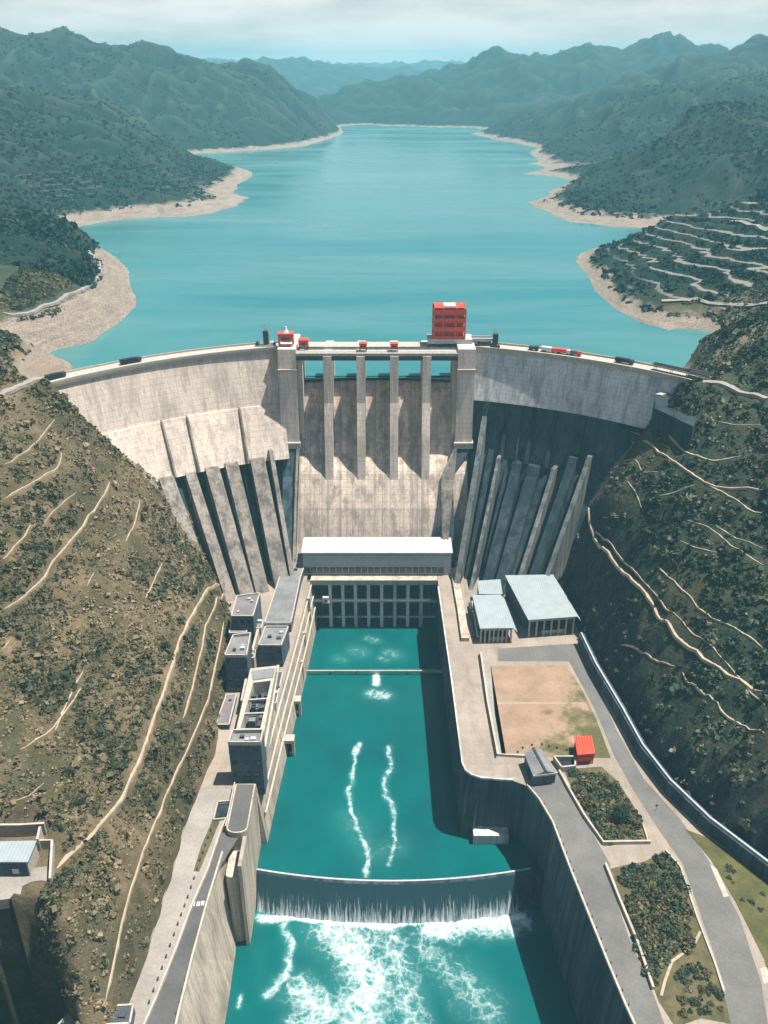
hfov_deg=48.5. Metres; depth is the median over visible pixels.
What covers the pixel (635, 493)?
dirt path
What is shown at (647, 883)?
shrub
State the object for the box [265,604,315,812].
wall ledge
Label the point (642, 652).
dirt path
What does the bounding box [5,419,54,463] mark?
dirt path
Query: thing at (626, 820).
shrub
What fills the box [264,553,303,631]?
service building
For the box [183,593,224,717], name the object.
dirt path
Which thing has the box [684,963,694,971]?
shrub
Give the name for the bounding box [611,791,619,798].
shrub
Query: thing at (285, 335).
gate hoist
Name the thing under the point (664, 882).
shrub
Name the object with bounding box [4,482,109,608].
dirt path
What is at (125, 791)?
dirt path
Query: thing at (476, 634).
pipe rack
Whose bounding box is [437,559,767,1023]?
paving
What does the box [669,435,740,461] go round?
dirt path
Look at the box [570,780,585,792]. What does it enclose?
shrub
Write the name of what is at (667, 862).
shrub
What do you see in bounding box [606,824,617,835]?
shrub
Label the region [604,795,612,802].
shrub
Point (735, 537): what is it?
dirt path
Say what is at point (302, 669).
mooring column
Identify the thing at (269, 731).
walkway wall
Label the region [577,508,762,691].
dirt path
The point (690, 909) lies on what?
shrub
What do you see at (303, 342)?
gate hoist
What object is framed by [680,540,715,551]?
dirt path
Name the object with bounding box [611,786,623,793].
shrub
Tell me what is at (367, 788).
river
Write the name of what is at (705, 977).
shrub
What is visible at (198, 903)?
road marking
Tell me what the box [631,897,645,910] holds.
shrub
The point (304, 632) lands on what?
mooring column
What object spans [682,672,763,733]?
dirt path
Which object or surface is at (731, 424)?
dirt path
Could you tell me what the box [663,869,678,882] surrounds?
shrub
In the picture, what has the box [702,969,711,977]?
shrub
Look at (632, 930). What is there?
parapet wall
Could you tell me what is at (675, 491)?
dirt path
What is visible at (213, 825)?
planting strip
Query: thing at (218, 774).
paving
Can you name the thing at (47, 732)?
dirt path
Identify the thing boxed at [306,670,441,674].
floating boom
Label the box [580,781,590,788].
shrub
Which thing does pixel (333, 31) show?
sky
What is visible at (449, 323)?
gantry crane
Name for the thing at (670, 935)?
shrub
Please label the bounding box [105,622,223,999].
dirt path
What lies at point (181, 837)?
parapet wall
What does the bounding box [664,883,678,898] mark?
shrub
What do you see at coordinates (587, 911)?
parapet wall
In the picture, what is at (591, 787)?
shrub
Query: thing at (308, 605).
mooring column
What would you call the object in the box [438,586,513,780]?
parapet wall
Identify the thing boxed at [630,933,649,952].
shrub
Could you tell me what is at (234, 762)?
window
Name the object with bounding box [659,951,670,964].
shrub
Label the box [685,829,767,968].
lawn
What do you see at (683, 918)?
shrub
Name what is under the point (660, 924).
shrub
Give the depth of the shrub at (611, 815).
335.90 m
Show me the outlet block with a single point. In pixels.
(489, 835)
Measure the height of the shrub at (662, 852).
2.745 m
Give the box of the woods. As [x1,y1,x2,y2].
[0,26,767,311]
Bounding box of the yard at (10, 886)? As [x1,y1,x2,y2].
[0,866,47,908]
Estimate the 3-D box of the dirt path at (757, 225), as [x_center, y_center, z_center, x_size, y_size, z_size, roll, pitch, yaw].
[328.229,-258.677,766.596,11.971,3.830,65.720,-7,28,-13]
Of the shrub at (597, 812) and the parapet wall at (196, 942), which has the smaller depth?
the parapet wall at (196, 942)
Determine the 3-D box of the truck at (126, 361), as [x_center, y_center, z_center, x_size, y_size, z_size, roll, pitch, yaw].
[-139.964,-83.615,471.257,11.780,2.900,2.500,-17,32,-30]
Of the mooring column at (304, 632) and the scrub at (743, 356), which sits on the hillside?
the scrub at (743, 356)
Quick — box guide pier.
[225,782,260,944]
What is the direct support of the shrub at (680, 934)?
on the soil bed at (668, 1000)
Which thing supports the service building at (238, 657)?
on the paving at (218, 774)
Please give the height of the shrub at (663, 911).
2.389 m
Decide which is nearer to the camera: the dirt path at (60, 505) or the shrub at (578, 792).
the shrub at (578, 792)
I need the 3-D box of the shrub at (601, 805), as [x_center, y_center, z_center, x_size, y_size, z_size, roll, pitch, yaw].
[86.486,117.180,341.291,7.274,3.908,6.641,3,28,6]
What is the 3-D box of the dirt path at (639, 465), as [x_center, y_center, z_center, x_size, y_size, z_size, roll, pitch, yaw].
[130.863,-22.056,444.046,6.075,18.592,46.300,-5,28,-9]
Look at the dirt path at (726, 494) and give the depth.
390.91 m
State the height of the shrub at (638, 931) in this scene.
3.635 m
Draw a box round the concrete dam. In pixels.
[43,334,710,601]
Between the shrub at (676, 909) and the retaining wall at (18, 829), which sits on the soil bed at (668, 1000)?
the shrub at (676, 909)
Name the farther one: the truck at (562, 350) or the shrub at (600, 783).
the truck at (562, 350)
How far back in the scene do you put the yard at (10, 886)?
275.91 m
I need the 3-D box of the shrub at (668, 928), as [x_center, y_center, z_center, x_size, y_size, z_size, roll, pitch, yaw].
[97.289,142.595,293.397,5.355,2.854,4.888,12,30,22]
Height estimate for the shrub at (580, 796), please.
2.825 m
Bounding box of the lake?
[50,124,711,379]
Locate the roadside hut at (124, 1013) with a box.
[107,1003,135,1023]
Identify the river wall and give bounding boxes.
[178,852,235,1023]
[256,584,317,842]
[436,585,631,1023]
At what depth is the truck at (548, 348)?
488.79 m
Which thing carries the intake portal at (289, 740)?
attached to the river wall at (265, 821)
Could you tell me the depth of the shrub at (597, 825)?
331.97 m
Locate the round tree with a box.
[612,805,630,821]
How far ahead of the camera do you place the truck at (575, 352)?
482.65 m
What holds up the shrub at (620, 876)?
on the soil bed at (668, 1000)
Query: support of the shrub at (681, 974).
on the soil bed at (668, 1000)
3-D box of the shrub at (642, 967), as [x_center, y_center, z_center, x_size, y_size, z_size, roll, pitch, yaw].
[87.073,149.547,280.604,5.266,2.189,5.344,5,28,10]
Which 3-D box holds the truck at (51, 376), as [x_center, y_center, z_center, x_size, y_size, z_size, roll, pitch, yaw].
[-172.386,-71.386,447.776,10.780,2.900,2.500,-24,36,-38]
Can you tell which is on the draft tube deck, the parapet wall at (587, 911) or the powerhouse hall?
the powerhouse hall
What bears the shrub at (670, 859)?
on the soil bed at (668, 1000)
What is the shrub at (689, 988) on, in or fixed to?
on the soil bed at (668, 1000)
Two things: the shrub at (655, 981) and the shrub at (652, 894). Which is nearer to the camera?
the shrub at (655, 981)
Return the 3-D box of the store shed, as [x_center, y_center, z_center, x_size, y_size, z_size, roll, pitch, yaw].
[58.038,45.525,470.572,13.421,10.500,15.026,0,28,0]
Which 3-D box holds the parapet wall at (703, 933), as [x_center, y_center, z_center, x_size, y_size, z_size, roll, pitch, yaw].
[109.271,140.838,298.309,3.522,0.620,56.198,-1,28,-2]
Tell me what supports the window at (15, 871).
in the slope hut at (19, 858)
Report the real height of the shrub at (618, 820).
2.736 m
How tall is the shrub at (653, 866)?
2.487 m
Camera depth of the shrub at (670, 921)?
294.71 m
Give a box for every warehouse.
[472,594,516,642]
[505,575,580,636]
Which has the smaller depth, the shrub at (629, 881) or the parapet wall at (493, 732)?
the shrub at (629, 881)
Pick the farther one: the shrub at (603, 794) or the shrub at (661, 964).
the shrub at (603, 794)
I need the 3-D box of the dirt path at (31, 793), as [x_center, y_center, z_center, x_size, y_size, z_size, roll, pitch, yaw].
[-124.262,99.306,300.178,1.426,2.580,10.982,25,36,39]
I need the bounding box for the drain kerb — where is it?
[478,655,495,757]
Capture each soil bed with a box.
[565,766,649,845]
[610,851,730,1023]
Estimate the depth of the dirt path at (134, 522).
440.17 m
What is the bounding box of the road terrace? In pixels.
[58,788,232,1023]
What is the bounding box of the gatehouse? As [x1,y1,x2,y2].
[524,747,557,785]
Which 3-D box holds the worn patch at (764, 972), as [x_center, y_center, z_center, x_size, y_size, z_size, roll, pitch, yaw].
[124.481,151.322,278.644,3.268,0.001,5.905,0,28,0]
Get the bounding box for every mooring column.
[301,660,303,680]
[303,631,306,656]
[307,597,311,633]
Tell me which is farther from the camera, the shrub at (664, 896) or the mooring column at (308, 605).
the mooring column at (308, 605)
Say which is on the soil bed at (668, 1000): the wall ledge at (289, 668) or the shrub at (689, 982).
the shrub at (689, 982)
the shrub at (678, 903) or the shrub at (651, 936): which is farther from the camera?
the shrub at (678, 903)
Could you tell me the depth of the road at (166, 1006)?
284.79 m
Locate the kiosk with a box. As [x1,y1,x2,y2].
[574,735,594,764]
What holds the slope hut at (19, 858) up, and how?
on the hillside
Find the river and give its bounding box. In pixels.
[257,620,532,878]
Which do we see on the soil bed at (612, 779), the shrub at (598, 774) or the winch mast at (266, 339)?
the shrub at (598, 774)
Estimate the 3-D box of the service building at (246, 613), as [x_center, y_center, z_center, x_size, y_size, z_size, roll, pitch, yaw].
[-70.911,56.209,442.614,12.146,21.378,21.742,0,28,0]
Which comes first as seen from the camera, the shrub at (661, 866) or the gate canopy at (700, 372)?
the shrub at (661, 866)
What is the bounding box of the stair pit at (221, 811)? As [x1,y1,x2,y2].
[213,800,229,820]
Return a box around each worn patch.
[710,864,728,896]
[760,967,767,983]
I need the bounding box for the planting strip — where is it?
[194,820,219,871]
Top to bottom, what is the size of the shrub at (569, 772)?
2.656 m
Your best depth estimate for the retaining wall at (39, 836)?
287.83 m
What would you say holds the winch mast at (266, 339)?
on the concrete dam
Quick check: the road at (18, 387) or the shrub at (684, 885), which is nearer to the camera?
the shrub at (684, 885)
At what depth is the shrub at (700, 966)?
280.81 m
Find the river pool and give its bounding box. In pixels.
[225,909,577,1023]
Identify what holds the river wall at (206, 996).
on the hillside
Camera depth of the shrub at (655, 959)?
283.08 m
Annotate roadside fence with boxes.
[578,632,767,879]
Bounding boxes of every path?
[3,525,30,558]
[4,453,61,498]
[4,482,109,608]
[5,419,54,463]
[16,783,43,800]
[20,685,82,749]
[45,492,75,521]
[55,672,82,729]
[57,583,219,867]
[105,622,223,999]
[126,501,139,540]
[145,563,162,597]
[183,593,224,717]
[482,656,505,756]
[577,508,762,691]
[596,531,764,704]
[620,459,663,472]
[621,644,674,666]
[628,482,641,507]
[643,440,762,490]
[657,566,762,647]
[660,485,694,495]
[660,931,701,995]
[662,297,767,305]
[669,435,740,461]
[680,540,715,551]
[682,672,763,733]
[687,520,762,564]
[709,485,760,512]
[716,420,751,425]
[716,525,761,547]
[731,220,767,230]
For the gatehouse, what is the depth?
352.87 m
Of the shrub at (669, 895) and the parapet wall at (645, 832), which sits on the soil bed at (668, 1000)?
the shrub at (669, 895)
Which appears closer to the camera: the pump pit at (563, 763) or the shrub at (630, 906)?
the shrub at (630, 906)
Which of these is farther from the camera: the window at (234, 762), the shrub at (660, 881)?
the window at (234, 762)
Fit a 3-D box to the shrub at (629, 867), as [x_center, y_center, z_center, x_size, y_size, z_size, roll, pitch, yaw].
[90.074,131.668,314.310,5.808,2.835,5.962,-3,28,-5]
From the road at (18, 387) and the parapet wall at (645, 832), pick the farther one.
the road at (18, 387)
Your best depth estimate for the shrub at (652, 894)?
302.98 m
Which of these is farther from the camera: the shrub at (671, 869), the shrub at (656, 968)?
the shrub at (671, 869)
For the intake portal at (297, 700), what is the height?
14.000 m
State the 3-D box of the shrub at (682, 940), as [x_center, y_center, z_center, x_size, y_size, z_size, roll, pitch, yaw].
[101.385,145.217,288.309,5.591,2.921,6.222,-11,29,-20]
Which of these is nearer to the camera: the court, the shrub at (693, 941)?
the shrub at (693, 941)
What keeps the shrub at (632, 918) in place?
on the soil bed at (668, 1000)
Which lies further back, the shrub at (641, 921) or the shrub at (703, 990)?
the shrub at (641, 921)
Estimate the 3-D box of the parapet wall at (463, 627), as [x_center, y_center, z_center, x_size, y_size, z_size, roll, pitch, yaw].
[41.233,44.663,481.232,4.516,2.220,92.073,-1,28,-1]
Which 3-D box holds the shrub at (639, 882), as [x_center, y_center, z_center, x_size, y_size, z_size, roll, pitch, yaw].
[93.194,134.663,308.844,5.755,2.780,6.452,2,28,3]
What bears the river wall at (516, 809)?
on the hillside
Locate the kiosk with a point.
(584, 749)
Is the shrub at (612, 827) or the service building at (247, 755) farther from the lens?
the service building at (247, 755)
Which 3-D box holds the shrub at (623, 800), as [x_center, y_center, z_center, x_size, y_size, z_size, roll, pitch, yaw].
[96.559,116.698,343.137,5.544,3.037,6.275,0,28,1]
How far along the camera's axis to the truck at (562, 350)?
485.55 m
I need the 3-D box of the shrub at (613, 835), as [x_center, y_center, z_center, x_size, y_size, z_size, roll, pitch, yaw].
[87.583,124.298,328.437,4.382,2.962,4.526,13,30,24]
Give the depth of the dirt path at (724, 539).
381.74 m
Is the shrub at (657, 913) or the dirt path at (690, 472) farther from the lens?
the dirt path at (690, 472)
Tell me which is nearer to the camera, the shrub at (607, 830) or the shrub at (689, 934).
the shrub at (689, 934)
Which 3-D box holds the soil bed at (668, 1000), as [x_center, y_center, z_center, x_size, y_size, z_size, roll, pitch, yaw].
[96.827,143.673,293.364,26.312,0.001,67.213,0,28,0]
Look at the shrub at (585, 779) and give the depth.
353.11 m
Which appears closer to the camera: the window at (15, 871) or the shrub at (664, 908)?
the window at (15, 871)
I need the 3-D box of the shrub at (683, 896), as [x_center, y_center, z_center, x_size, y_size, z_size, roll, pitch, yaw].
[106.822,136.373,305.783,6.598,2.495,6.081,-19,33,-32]
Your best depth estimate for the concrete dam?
495.47 m
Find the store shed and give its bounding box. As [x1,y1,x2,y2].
[477,579,502,595]
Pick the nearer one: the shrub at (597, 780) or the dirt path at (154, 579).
the shrub at (597, 780)
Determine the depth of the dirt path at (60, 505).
405.62 m
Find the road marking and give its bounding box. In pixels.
[193,901,204,905]
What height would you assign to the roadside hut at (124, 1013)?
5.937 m
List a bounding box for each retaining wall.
[0,822,46,836]
[36,826,43,850]
[39,839,54,882]
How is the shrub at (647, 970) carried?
on the soil bed at (668, 1000)
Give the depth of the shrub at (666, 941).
286.38 m
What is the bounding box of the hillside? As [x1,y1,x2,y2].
[0,264,767,1023]
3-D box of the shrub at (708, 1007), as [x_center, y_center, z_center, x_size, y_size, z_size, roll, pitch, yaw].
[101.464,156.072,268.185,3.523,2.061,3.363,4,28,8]
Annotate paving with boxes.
[201,575,309,787]
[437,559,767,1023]
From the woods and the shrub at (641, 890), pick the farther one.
the woods
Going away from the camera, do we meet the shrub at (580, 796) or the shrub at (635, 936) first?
the shrub at (635, 936)
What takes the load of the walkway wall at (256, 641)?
on the paving at (218, 774)
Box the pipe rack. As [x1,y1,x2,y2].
[468,601,478,637]
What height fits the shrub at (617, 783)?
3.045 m
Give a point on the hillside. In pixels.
(30, 992)
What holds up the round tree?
on the soil bed at (612, 779)
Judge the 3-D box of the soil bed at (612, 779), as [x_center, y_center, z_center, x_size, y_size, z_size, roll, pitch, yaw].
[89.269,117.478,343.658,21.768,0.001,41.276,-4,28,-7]
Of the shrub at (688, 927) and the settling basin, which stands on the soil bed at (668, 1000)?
the shrub at (688, 927)
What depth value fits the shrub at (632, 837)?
327.88 m
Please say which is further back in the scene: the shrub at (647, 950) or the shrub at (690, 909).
the shrub at (690, 909)
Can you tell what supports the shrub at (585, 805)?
on the soil bed at (612, 779)
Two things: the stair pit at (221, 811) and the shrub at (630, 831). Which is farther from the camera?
the stair pit at (221, 811)
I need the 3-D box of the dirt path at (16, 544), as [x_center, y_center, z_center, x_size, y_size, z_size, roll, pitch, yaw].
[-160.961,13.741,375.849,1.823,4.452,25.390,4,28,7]
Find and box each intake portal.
[284,734,294,756]
[294,696,301,716]
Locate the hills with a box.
[0,26,767,316]
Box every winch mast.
[255,324,277,346]
[489,327,499,347]
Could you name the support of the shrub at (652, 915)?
on the soil bed at (668, 1000)
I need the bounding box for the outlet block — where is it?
[473,825,508,843]
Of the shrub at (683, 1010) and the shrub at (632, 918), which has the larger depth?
the shrub at (632, 918)
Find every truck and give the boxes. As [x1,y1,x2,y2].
[44,371,65,380]
[119,356,141,364]
[529,345,538,350]
[541,346,555,352]
[556,347,569,354]
[570,349,581,356]
[615,356,634,364]
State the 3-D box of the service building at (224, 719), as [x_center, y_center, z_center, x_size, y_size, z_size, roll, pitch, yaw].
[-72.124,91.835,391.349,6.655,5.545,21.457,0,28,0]
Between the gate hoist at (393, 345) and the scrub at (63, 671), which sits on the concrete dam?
the gate hoist at (393, 345)
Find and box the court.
[491,665,610,757]
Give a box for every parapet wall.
[143,815,226,1023]
[150,729,219,939]
[175,851,222,1023]
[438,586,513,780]
[451,557,468,640]
[480,652,524,757]
[526,784,635,1023]
[558,769,650,844]
[604,862,654,989]
[642,823,648,839]
[665,849,724,992]
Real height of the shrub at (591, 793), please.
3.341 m
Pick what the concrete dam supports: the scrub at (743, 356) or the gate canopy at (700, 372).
the gate canopy at (700, 372)
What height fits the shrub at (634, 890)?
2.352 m
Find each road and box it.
[0,377,42,396]
[3,250,102,316]
[147,791,256,1023]
[498,644,767,1023]
[529,774,663,1023]
[702,380,767,401]
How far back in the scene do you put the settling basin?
387.28 m
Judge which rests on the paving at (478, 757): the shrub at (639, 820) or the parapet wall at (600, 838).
the parapet wall at (600, 838)
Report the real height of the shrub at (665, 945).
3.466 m
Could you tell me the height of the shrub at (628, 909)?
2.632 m
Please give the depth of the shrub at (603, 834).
327.79 m
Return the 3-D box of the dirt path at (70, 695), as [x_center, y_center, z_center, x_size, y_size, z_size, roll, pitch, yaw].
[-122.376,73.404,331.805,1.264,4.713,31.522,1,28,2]
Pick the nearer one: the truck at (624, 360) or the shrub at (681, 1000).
the shrub at (681, 1000)
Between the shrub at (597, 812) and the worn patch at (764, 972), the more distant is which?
the shrub at (597, 812)
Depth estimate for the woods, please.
1092.86 m
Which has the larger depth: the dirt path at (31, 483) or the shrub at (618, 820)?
the dirt path at (31, 483)
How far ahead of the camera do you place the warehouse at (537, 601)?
452.87 m
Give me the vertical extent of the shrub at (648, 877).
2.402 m
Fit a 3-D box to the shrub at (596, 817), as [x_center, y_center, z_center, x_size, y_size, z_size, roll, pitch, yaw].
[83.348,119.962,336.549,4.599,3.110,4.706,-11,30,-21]
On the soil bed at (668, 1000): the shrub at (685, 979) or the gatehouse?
the shrub at (685, 979)
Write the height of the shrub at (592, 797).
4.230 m
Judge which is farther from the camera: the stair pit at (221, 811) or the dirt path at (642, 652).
the dirt path at (642, 652)
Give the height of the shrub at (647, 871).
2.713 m
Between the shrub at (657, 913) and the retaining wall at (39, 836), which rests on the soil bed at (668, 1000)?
the shrub at (657, 913)
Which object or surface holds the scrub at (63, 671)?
on the hillside
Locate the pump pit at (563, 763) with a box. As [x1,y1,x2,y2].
[553,755,575,771]
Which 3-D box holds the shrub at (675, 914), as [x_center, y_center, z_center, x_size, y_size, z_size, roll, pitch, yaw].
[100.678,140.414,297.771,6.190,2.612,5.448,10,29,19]
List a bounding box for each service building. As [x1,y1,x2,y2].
[217,693,236,729]
[224,632,252,691]
[228,728,267,793]
[231,592,261,644]
[258,626,289,666]
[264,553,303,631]
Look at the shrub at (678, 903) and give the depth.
300.30 m
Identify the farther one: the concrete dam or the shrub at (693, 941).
the concrete dam
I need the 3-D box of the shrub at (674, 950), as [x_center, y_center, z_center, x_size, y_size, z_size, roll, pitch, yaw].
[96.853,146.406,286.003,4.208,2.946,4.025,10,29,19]
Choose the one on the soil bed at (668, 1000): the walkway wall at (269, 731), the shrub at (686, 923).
the shrub at (686, 923)
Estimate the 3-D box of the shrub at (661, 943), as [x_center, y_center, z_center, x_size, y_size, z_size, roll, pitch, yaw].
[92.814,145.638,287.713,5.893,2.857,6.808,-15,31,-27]
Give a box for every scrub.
[0,265,231,1023]
[562,280,767,832]
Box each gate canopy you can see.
[653,362,688,375]
[686,368,714,377]
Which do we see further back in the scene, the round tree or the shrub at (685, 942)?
the round tree
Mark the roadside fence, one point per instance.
(698, 814)
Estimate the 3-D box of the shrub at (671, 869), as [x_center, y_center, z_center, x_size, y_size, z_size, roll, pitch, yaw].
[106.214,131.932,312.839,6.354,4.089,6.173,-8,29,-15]
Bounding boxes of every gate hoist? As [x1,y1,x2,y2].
[277,326,293,346]
[298,338,308,349]
[359,341,366,350]
[390,342,397,350]
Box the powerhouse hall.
[301,537,452,574]
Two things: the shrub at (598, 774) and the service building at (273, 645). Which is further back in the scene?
the service building at (273, 645)
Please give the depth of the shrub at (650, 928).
291.40 m
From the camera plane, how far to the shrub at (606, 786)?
351.05 m
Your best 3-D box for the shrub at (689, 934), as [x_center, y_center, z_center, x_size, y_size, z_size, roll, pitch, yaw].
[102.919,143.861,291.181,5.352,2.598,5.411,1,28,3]
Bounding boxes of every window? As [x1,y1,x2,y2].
[12,869,19,873]
[232,760,238,764]
[243,760,249,764]
[254,760,260,764]
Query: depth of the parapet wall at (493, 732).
383.86 m
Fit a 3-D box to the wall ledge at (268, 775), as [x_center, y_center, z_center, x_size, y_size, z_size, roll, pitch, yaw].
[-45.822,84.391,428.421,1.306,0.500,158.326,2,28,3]
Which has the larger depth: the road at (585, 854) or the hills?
the hills
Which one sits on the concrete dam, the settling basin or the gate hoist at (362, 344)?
the gate hoist at (362, 344)
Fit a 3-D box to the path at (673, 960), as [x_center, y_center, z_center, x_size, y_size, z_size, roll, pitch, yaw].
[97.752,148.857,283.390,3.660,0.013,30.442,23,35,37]
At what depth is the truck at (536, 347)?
491.86 m
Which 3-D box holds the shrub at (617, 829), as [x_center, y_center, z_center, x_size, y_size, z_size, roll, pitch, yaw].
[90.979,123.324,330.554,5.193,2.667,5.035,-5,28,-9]
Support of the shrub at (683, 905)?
on the soil bed at (668, 1000)
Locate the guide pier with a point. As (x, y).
(242, 824)
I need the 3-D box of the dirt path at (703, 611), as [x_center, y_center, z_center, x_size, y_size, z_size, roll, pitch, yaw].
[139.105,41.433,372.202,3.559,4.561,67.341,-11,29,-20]
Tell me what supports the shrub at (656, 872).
on the soil bed at (668, 1000)
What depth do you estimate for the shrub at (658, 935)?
290.14 m
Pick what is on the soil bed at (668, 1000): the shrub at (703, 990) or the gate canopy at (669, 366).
the shrub at (703, 990)
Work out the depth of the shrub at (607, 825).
333.09 m
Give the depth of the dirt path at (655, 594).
386.54 m
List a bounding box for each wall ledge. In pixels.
[261,594,313,799]
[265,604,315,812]
[269,584,311,748]
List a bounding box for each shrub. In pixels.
[568,768,577,776]
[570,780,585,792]
[575,787,587,797]
[577,790,589,799]
[579,776,594,789]
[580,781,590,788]
[580,798,594,810]
[585,789,599,800]
[586,781,597,791]
[586,793,597,803]
[589,777,601,789]
[589,812,600,821]
[590,780,605,794]
[591,808,605,820]
[592,821,602,831]
[593,771,604,779]
[594,799,608,812]
[595,817,609,829]
[596,786,610,797]
[598,829,613,844]
[599,773,608,782]
[603,777,612,789]
[603,803,611,812]
[603,826,611,834]
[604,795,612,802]
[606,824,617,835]
[608,780,619,790]
[608,810,620,822]
[608,832,617,839]
[609,815,620,823]
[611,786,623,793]
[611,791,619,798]
[614,825,624,835]
[616,831,625,837]
[617,870,630,881]
[618,796,630,805]
[619,818,628,825]
[620,864,633,875]
[624,826,637,836]
[624,897,634,905]
[625,876,636,888]
[626,896,638,909]
[626,903,636,914]
[627,833,636,839]
[628,809,637,822]
[628,814,643,828]
[628,892,639,901]
[629,915,635,923]
[630,862,644,876]
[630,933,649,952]
[631,886,645,897]
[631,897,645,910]
[631,929,646,941]
[634,832,643,839]
[634,877,649,892]
[635,915,650,931]
[635,924,647,937]
[636,882,650,897]
[638,879,649,888]
[638,893,649,907]
[638,948,650,961]
[641,863,653,876]
[641,872,652,880]
[641,904,658,923]
[641,936,650,943]
[641,959,654,973]
[641,965,654,977]
[643,943,654,954]
[644,929,655,940]
[644,939,660,953]
[646,885,663,902]
[646,946,660,963]
[647,905,660,917]
[647,965,659,978]
[648,924,660,936]
[648,976,658,986]
[649,863,657,870]
[651,868,660,874]
[651,916,667,932]
[651,928,666,940]
[651,936,665,950]
[652,853,662,864]
[652,873,660,881]
[652,952,666,968]
[653,889,669,903]
[653,963,661,974]
[656,873,665,883]
[656,901,672,912]
[656,938,669,952]
[658,878,671,888]
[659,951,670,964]
[660,851,670,858]
[660,860,674,870]
[660,907,672,916]
[660,938,679,957]
[661,853,676,864]
[661,857,675,869]
[662,888,675,900]
[662,921,674,932]
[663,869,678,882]
[663,913,675,925]
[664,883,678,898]
[664,900,682,915]
[665,909,676,919]
[666,865,680,876]
[666,929,679,939]
[669,898,683,912]
[669,944,679,953]
[671,913,688,926]
[671,931,681,942]
[672,875,690,893]
[673,970,685,978]
[674,923,691,935]
[676,887,690,901]
[676,937,694,955]
[676,995,687,1005]
[677,914,690,925]
[677,964,688,973]
[677,976,688,984]
[678,936,691,948]
[678,1008,687,1018]
[679,901,688,913]
[680,927,692,937]
[681,903,694,917]
[683,985,693,992]
[684,935,696,950]
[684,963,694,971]
[685,977,693,985]
[689,998,701,1007]
[691,962,699,970]
[693,970,701,979]
[695,961,703,969]
[698,985,705,993]
[698,1006,706,1015]
[701,974,709,980]
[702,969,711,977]
[703,1004,712,1014]
[706,982,715,994]
[706,1000,714,1007]
[714,990,724,1001]
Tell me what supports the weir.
in the river pool
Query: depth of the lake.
841.49 m
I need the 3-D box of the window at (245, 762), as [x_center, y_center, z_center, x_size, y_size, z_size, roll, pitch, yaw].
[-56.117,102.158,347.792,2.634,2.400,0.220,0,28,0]
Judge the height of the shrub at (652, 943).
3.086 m
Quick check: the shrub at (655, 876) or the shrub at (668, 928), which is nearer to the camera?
the shrub at (668, 928)
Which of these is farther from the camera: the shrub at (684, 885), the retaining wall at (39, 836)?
the shrub at (684, 885)
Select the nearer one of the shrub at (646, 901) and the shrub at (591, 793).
the shrub at (646, 901)
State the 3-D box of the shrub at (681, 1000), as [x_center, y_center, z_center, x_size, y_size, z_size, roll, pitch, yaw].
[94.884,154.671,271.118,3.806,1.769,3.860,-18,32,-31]
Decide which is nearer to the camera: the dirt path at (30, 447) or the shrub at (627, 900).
the shrub at (627, 900)
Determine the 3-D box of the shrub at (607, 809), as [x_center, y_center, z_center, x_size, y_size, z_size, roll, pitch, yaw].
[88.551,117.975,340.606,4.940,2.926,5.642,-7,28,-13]
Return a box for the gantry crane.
[427,301,492,346]
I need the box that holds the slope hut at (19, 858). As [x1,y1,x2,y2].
[0,840,38,875]
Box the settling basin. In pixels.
[236,666,276,739]
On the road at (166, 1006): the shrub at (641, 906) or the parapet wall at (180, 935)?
the parapet wall at (180, 935)
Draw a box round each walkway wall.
[240,629,259,705]
[265,665,279,760]
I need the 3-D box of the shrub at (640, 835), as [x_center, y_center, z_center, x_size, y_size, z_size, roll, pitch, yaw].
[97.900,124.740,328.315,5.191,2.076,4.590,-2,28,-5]
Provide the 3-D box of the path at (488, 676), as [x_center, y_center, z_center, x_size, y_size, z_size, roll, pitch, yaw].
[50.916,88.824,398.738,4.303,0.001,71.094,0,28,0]
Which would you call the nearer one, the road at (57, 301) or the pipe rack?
the pipe rack
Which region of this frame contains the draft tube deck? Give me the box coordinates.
[307,575,437,626]
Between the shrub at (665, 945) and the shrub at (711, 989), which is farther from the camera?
the shrub at (665, 945)
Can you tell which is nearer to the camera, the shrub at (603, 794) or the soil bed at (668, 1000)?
the soil bed at (668, 1000)
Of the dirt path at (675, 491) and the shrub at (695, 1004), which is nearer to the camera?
the shrub at (695, 1004)
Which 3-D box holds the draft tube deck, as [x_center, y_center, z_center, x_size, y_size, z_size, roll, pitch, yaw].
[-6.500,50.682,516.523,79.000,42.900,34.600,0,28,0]
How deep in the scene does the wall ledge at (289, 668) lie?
423.22 m
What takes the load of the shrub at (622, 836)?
on the soil bed at (612, 779)
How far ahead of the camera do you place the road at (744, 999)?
313.92 m
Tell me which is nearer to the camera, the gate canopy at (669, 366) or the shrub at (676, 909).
the shrub at (676, 909)
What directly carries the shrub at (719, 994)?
on the soil bed at (668, 1000)
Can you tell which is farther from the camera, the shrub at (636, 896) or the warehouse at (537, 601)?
the warehouse at (537, 601)
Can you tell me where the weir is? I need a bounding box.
[256,867,533,923]
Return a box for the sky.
[0,0,767,63]
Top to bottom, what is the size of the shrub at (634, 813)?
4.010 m
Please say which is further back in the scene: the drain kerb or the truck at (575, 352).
the truck at (575, 352)
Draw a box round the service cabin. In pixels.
[322,596,328,603]
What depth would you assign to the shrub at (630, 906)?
300.42 m

